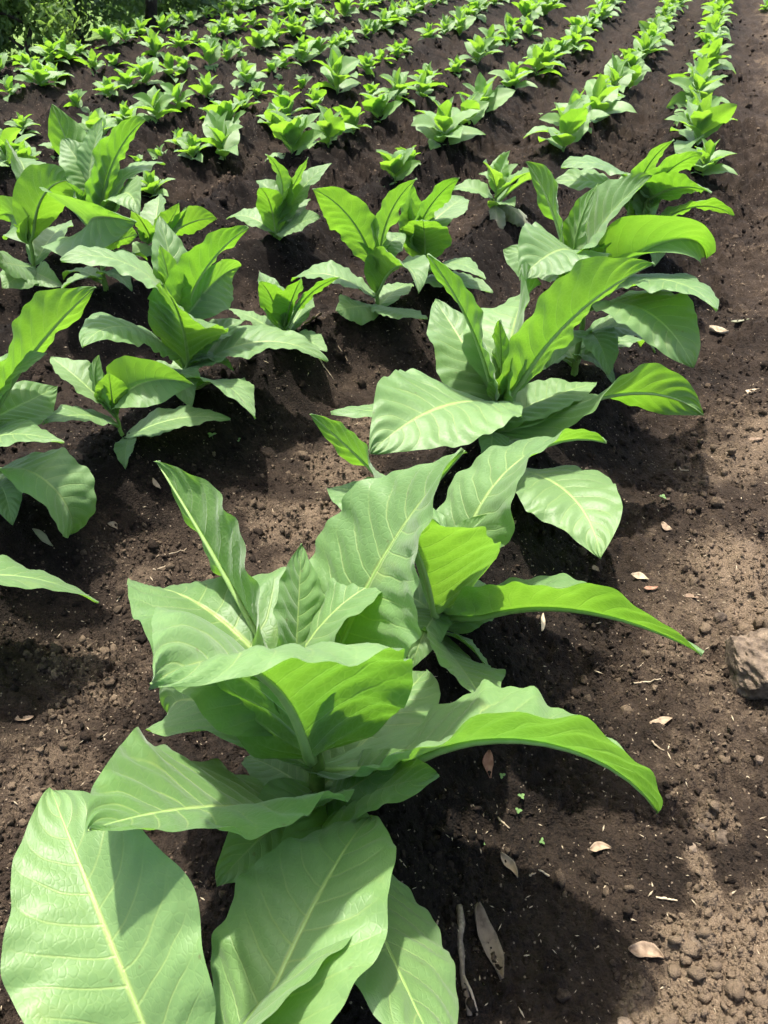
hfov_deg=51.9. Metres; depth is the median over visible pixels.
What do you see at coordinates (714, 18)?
young tobacco plant
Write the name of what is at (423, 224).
tobacco plant
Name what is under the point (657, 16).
young tobacco plant
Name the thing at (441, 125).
young tobacco plant
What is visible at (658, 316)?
tobacco plant
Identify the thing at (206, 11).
young tobacco plant
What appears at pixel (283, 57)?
young tobacco plant
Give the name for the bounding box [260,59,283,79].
young tobacco plant
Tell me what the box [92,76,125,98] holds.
young tobacco plant
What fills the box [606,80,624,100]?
young tobacco plant
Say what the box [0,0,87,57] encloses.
leafy bush
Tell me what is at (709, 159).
young tobacco plant
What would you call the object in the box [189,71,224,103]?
young tobacco plant
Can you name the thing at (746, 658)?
field stone
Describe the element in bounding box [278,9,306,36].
young tobacco plant
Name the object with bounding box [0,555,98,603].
tobacco plant
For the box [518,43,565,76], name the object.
young tobacco plant
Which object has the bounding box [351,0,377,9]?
young tobacco plant
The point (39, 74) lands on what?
young tobacco plant
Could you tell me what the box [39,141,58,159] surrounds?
young tobacco plant
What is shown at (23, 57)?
young tobacco plant
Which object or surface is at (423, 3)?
young tobacco plant
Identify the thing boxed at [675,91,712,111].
young tobacco plant
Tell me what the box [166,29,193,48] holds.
young tobacco plant
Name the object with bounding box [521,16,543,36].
young tobacco plant
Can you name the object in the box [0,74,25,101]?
young tobacco plant
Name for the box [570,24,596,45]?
young tobacco plant
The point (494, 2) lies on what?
young tobacco plant
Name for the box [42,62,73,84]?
young tobacco plant
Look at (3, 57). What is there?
young tobacco plant
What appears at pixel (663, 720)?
dry leaf
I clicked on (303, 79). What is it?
young tobacco plant
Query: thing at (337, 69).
young tobacco plant
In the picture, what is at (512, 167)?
young tobacco plant
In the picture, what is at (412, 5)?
young tobacco plant
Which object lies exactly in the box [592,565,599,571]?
dry leaf
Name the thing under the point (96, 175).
tobacco plant
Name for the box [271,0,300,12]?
young tobacco plant
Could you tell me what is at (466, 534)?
tobacco plant
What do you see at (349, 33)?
young tobacco plant
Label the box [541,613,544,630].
dry leaf
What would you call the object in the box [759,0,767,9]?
young tobacco plant
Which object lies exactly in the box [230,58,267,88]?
young tobacco plant
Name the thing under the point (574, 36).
young tobacco plant
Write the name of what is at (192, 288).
tobacco plant
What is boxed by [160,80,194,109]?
young tobacco plant
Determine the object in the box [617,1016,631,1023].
soil clod
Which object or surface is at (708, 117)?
young tobacco plant
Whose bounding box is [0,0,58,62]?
leafy bush
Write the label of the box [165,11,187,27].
young tobacco plant
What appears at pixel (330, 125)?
young tobacco plant
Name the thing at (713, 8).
young tobacco plant
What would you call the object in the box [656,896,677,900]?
straw
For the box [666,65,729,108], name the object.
young tobacco plant
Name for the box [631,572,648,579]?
dry leaf
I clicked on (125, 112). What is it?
young tobacco plant
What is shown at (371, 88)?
young tobacco plant
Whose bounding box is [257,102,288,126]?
young tobacco plant
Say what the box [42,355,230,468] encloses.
tobacco plant
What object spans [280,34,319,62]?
young tobacco plant
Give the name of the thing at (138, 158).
young tobacco plant
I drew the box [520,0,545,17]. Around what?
young tobacco plant
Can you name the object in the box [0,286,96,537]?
tobacco plant
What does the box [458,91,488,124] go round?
young tobacco plant
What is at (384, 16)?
young tobacco plant
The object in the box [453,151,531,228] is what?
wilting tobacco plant
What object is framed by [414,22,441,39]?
young tobacco plant
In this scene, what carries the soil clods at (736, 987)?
on the ground
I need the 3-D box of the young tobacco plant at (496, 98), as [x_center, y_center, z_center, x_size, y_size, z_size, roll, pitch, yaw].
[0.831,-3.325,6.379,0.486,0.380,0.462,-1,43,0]
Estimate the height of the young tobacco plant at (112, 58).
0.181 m
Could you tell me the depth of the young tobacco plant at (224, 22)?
9.64 m
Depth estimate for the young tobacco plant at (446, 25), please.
9.73 m
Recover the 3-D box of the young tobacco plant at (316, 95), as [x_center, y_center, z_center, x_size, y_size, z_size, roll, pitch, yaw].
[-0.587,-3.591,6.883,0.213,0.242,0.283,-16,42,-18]
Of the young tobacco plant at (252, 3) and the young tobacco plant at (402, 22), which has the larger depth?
the young tobacco plant at (252, 3)
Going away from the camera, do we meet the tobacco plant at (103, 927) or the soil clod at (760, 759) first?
the tobacco plant at (103, 927)
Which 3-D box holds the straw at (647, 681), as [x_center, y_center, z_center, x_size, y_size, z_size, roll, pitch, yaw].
[0.739,0.472,2.196,0.082,0.031,0.007,3,39,4]
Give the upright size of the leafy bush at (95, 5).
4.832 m
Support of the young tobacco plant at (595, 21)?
on the ground
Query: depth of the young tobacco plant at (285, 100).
6.52 m
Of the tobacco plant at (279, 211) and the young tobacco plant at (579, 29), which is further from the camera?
the young tobacco plant at (579, 29)
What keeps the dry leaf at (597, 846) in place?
on the ground
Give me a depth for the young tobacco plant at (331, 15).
10.50 m
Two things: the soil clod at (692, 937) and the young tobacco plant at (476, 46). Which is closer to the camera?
the soil clod at (692, 937)
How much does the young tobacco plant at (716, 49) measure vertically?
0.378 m
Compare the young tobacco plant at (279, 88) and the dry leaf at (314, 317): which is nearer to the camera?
the dry leaf at (314, 317)
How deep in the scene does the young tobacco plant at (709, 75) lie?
7.38 m
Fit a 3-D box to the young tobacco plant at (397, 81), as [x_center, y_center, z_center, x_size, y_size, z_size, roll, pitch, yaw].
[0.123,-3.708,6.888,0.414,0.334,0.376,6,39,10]
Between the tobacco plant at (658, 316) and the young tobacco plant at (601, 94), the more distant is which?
the young tobacco plant at (601, 94)
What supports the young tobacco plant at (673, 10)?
on the ground
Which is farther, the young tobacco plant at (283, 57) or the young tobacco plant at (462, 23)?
the young tobacco plant at (462, 23)
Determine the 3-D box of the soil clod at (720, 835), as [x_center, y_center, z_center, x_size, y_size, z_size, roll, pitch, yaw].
[0.781,0.753,1.820,0.036,0.027,0.047,10,40,12]
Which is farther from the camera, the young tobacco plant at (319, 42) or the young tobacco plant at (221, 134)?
the young tobacco plant at (319, 42)
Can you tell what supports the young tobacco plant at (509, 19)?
on the ground
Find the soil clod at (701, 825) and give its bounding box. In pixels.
[694,822,708,829]
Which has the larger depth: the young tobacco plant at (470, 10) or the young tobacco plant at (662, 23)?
the young tobacco plant at (470, 10)
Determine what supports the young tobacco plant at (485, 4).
on the ground
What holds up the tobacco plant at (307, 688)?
on the ground
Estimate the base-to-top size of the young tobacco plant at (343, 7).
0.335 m
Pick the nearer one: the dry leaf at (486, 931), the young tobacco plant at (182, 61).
the dry leaf at (486, 931)
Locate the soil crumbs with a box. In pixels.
[0,7,767,1023]
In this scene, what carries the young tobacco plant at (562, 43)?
on the ground
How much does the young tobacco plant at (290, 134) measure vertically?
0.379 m
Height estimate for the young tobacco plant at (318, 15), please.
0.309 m
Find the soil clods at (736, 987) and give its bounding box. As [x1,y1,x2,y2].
[0,9,767,1023]
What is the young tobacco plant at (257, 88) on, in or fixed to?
on the ground
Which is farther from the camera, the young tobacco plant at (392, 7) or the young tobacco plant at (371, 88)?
the young tobacco plant at (392, 7)
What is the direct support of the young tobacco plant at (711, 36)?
on the ground
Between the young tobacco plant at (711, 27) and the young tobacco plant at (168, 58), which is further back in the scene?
the young tobacco plant at (711, 27)
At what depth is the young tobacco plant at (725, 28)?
9.73 m
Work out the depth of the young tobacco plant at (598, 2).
10.97 m
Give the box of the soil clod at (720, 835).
[715,828,728,843]
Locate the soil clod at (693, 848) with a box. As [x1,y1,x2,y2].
[689,843,696,852]
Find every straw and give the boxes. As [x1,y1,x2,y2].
[497,817,509,828]
[633,678,664,683]
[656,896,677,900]
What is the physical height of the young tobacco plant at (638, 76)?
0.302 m
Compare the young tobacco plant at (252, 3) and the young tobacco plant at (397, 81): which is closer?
the young tobacco plant at (397, 81)
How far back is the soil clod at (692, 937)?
1.63 m
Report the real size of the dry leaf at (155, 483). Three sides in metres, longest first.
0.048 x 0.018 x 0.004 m
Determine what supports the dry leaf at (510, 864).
on the ground
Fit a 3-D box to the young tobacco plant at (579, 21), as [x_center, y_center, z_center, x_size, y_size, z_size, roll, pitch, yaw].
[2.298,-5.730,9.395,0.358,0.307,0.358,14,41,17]
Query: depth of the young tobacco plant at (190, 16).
10.37 m
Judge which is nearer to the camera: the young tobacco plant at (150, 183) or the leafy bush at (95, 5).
the young tobacco plant at (150, 183)
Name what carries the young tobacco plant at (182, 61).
on the ground
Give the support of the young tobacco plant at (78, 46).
on the ground
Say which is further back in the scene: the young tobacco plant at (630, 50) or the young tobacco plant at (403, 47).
the young tobacco plant at (403, 47)
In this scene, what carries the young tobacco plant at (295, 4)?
on the ground
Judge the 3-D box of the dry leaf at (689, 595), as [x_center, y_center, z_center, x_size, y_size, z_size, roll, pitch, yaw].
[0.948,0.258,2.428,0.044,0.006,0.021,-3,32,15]
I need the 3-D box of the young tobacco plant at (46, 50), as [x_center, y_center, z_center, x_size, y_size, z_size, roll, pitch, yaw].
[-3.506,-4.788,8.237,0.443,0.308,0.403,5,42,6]
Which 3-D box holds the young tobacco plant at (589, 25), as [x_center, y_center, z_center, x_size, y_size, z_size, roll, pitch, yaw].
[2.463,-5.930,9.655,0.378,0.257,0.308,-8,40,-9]
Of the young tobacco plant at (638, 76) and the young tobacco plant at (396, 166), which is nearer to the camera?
the young tobacco plant at (396, 166)
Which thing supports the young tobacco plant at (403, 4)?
on the ground
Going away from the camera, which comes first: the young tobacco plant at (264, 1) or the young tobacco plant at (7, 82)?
the young tobacco plant at (7, 82)
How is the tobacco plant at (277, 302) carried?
on the ground
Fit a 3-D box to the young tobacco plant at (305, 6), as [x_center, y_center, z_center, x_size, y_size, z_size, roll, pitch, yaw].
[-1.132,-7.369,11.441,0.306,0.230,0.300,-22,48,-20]
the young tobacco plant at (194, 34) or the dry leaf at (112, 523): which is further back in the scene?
the young tobacco plant at (194, 34)
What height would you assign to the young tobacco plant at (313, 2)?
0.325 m
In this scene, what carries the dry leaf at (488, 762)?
on the ground
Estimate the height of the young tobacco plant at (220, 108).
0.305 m
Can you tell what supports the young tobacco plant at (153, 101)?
on the ground
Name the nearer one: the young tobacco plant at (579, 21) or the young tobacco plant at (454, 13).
the young tobacco plant at (579, 21)
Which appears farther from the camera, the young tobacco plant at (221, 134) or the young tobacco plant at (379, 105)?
the young tobacco plant at (379, 105)
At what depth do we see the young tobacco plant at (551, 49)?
7.93 m
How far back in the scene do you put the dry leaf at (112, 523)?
2.66 m
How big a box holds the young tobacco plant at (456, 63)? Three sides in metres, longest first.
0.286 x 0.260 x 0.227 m
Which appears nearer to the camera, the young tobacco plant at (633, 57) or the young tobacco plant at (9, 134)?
the young tobacco plant at (9, 134)
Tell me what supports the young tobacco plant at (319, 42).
on the ground
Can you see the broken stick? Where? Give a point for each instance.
(460, 922)
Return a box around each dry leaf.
[15,715,33,720]
[32,528,52,545]
[108,521,117,529]
[152,478,160,488]
[302,312,321,323]
[474,902,503,979]
[482,750,493,777]
[501,852,517,877]
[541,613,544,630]
[590,841,610,851]
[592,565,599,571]
[628,941,664,958]
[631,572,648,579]
[644,586,657,589]
[649,716,672,725]
[661,522,671,529]
[684,593,699,597]
[709,325,728,333]
[745,389,758,394]
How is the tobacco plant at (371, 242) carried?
on the ground
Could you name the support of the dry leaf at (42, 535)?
on the ground
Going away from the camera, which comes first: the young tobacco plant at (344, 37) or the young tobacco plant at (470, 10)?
the young tobacco plant at (344, 37)
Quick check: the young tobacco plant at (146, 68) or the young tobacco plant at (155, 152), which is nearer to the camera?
the young tobacco plant at (155, 152)
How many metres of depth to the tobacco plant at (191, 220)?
4.20 m
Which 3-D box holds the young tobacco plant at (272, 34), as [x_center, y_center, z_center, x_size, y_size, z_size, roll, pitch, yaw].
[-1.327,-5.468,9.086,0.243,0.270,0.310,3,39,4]
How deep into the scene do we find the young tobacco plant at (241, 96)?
7.01 m
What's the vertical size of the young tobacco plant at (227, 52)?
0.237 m
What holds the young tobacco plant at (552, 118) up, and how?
on the ground
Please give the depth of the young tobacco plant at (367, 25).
9.54 m
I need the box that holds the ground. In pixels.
[0,0,767,1023]
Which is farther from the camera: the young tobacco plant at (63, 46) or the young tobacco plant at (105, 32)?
the young tobacco plant at (105, 32)
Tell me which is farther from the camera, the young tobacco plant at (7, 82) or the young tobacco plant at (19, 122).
the young tobacco plant at (7, 82)
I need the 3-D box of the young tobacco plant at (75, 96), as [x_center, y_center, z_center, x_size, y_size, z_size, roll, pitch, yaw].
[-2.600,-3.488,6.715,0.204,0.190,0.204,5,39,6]
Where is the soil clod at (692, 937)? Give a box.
[688,929,701,949]
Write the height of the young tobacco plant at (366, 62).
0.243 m
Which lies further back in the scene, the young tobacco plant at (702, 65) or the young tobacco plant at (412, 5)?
the young tobacco plant at (412, 5)
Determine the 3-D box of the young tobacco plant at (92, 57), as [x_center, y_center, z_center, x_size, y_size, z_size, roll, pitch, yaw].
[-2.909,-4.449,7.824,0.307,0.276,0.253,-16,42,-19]
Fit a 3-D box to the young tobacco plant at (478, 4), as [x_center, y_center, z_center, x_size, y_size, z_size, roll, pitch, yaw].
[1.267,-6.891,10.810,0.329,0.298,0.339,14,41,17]
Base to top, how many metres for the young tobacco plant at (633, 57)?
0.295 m
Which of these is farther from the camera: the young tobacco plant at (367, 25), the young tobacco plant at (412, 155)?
the young tobacco plant at (367, 25)
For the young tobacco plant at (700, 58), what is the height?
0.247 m
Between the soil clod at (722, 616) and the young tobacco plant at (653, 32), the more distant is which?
the young tobacco plant at (653, 32)
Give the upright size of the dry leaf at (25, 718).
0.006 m
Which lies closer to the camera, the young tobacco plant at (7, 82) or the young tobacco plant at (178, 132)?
the young tobacco plant at (178, 132)
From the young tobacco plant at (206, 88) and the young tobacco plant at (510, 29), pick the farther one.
the young tobacco plant at (510, 29)
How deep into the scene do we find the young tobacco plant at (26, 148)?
5.58 m
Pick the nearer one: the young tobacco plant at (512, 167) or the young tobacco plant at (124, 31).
the young tobacco plant at (512, 167)
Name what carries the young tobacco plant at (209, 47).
on the ground
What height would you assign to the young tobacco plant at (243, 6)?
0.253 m
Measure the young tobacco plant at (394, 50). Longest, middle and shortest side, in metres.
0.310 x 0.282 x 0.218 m
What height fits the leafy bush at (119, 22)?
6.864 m
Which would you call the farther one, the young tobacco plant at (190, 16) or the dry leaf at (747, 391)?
the young tobacco plant at (190, 16)
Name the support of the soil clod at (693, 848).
on the ground
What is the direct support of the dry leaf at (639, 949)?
on the ground
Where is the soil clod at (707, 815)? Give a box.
[704,812,711,818]
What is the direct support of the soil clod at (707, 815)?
on the ground
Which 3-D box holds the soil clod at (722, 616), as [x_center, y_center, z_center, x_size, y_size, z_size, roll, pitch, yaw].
[1.004,0.316,2.349,0.040,0.032,0.032,-16,42,-18]
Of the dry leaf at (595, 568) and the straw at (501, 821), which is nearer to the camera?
the straw at (501, 821)
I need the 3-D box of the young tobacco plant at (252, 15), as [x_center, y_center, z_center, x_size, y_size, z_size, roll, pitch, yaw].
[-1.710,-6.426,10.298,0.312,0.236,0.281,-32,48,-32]
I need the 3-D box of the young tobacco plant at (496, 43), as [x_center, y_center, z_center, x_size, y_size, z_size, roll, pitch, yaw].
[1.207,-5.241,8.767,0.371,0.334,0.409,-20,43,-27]
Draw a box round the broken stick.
[456,904,477,1015]
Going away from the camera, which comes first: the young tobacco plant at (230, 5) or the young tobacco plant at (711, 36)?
the young tobacco plant at (711, 36)
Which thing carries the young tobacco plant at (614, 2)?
on the ground
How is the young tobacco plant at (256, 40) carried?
on the ground
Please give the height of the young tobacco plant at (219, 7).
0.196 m
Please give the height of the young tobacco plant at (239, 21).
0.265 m
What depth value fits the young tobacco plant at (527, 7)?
10.15 m
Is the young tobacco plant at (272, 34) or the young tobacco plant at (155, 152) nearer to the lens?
the young tobacco plant at (155, 152)
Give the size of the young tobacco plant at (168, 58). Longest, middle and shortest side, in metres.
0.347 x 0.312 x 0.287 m
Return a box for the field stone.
[724,628,767,699]
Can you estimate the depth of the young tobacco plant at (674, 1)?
11.29 m
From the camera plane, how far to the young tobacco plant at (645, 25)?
9.03 m
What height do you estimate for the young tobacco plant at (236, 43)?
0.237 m
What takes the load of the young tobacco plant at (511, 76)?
on the ground
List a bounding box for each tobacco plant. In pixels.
[0,52,18,80]
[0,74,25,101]
[0,127,37,165]
[0,139,73,288]
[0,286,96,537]
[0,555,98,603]
[0,787,395,1023]
[4,112,40,134]
[9,48,38,71]
[13,57,61,85]
[15,140,41,156]
[28,36,75,63]
[39,104,164,290]
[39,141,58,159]
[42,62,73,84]
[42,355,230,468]
[52,32,83,59]
[60,216,327,419]
[63,89,89,113]
[68,39,90,54]
[74,48,105,75]
[78,108,116,137]
[85,448,662,1023]
[90,25,119,48]
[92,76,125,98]
[104,52,127,66]
[106,100,146,124]
[111,68,140,89]
[114,24,137,43]
[124,56,164,84]
[129,154,142,161]
[130,15,151,35]
[130,169,173,197]
[130,194,216,256]
[133,85,180,122]
[138,27,172,56]
[147,144,166,159]
[149,11,177,31]
[157,52,185,82]
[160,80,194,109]
[164,128,187,151]
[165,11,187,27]
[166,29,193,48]
[173,56,197,74]
[174,131,212,162]
[180,10,202,24]
[188,30,204,42]
[188,36,220,70]
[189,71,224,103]
[196,109,242,159]
[197,5,214,17]
[203,24,222,39]
[205,12,238,35]
[206,99,246,123]
[211,3,229,14]
[219,40,239,60]
[221,0,238,13]
[226,154,331,239]
[227,12,249,30]
[228,36,247,57]
[229,271,340,351]
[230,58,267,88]
[231,89,260,109]
[237,0,254,9]
[245,10,267,26]
[245,28,274,49]
[246,0,261,5]
[249,80,267,98]
[255,0,267,5]
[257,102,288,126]
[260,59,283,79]
[264,24,279,46]
[265,110,323,160]
[267,14,290,43]
[267,84,289,96]
[268,5,283,17]
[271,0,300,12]
[272,50,301,68]
[272,90,312,117]
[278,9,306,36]
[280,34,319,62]
[288,15,311,34]
[289,0,310,8]
[291,178,429,324]
[293,74,312,92]
[299,0,315,8]
[304,84,327,109]
[305,5,334,29]
[305,35,331,54]
[308,104,358,148]
[309,0,324,8]
[309,44,360,94]
[310,413,703,692]
[326,8,340,22]
[328,34,345,47]
[329,30,353,48]
[331,253,703,558]
[332,101,371,133]
[334,0,359,16]
[342,27,358,43]
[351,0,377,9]
[354,18,373,38]
[357,52,379,76]
[360,90,402,121]
[363,81,379,95]
[369,19,382,33]
[371,8,399,34]
[372,68,420,105]
[373,48,395,63]
[376,147,420,186]
[378,0,408,25]
[386,40,413,57]
[390,0,412,26]
[392,38,411,54]
[395,145,420,164]
[396,0,416,16]
[398,178,492,293]
[401,0,425,16]
[405,71,442,100]
[411,96,485,149]
[412,0,435,10]
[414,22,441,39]
[414,62,446,86]
[434,13,454,34]
[444,55,470,77]
[448,6,469,20]
[449,6,475,35]
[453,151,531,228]
[455,72,515,111]
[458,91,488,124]
[459,34,502,63]
[464,4,476,17]
[466,0,486,22]
[478,24,504,53]
[479,161,517,194]
[481,1,492,11]
[488,0,503,5]
[488,12,521,38]
[488,61,537,88]
[496,23,523,46]
[503,161,718,383]
[511,0,539,24]
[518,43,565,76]
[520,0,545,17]
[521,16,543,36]
[523,37,570,68]
[523,98,590,151]
[538,0,566,15]
[540,88,609,132]
[550,38,573,58]
[555,139,733,265]
[561,25,592,52]
[563,15,593,36]
[570,15,597,35]
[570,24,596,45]
[581,73,636,122]
[585,0,620,11]
[587,0,618,20]
[588,10,602,28]
[593,53,635,92]
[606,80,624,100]
[608,0,624,4]
[619,48,650,70]
[620,31,667,58]
[623,48,643,63]
[628,61,646,88]
[638,29,666,49]
[639,16,673,45]
[647,14,666,27]
[647,16,667,33]
[655,1,676,16]
[659,0,683,12]
[660,12,676,27]
[665,88,736,153]
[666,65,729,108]
[668,3,680,16]
[668,56,721,82]
[673,104,697,129]
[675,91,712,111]
[675,138,737,175]
[676,0,691,8]
[683,53,715,73]
[690,68,719,81]
[692,36,735,73]
[693,32,727,58]
[695,13,730,40]
[698,10,729,33]
[700,22,727,35]
[701,0,727,15]
[701,0,736,22]
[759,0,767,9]
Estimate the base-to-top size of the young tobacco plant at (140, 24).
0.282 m
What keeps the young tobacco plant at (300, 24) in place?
on the ground
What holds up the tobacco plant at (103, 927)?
on the ground
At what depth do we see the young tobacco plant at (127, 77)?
7.24 m
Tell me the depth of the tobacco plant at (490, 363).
2.46 m
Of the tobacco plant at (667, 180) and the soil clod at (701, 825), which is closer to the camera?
the soil clod at (701, 825)
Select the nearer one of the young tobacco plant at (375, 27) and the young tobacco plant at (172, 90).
the young tobacco plant at (172, 90)
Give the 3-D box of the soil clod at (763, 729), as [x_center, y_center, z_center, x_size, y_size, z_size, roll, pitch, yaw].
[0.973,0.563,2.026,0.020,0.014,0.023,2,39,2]
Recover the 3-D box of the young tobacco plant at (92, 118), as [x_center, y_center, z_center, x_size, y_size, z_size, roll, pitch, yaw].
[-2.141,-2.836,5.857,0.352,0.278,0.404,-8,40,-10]
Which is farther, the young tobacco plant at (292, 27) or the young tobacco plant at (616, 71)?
the young tobacco plant at (292, 27)
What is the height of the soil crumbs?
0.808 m
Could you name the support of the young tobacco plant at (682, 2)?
on the ground
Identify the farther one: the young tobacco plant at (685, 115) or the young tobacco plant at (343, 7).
the young tobacco plant at (343, 7)
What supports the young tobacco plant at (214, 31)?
on the ground
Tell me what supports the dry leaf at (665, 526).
on the ground
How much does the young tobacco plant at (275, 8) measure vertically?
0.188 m
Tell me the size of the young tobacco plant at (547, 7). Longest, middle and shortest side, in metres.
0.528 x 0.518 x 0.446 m
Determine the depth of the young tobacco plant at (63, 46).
8.41 m
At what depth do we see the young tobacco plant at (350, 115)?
6.03 m
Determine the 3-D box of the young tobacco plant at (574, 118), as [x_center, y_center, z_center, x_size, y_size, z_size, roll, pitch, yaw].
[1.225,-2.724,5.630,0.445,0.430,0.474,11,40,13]
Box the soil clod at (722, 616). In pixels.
[713,612,726,622]
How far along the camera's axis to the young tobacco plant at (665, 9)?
10.69 m
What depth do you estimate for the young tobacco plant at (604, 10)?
10.66 m
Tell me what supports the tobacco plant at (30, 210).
on the ground
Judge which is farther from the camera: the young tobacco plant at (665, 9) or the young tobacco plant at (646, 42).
the young tobacco plant at (665, 9)
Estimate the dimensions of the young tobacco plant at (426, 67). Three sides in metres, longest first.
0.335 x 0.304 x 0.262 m
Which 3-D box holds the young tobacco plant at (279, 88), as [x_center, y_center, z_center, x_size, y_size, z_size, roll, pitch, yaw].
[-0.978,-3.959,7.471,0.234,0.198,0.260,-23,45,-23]
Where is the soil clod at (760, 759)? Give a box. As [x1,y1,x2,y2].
[756,755,763,764]
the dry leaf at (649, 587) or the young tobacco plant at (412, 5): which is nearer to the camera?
the dry leaf at (649, 587)
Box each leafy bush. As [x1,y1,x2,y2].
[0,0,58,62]
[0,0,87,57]
[16,0,152,43]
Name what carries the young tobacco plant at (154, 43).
on the ground
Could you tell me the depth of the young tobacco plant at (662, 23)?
9.69 m
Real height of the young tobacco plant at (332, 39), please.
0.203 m
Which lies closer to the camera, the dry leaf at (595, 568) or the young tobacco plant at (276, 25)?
the dry leaf at (595, 568)
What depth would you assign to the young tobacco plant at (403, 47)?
8.70 m
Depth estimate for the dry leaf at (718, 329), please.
3.86 m
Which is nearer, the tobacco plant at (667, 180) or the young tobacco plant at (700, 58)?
the tobacco plant at (667, 180)
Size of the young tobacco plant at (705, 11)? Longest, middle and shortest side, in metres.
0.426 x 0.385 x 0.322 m
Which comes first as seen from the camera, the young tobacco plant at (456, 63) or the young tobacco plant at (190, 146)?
the young tobacco plant at (190, 146)
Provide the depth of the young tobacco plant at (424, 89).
7.10 m
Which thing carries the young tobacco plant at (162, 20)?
on the ground
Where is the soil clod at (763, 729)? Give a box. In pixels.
[758,726,766,733]
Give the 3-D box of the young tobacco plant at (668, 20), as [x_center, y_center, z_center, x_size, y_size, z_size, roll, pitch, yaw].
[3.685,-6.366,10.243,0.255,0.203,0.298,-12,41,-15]
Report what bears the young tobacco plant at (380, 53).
on the ground

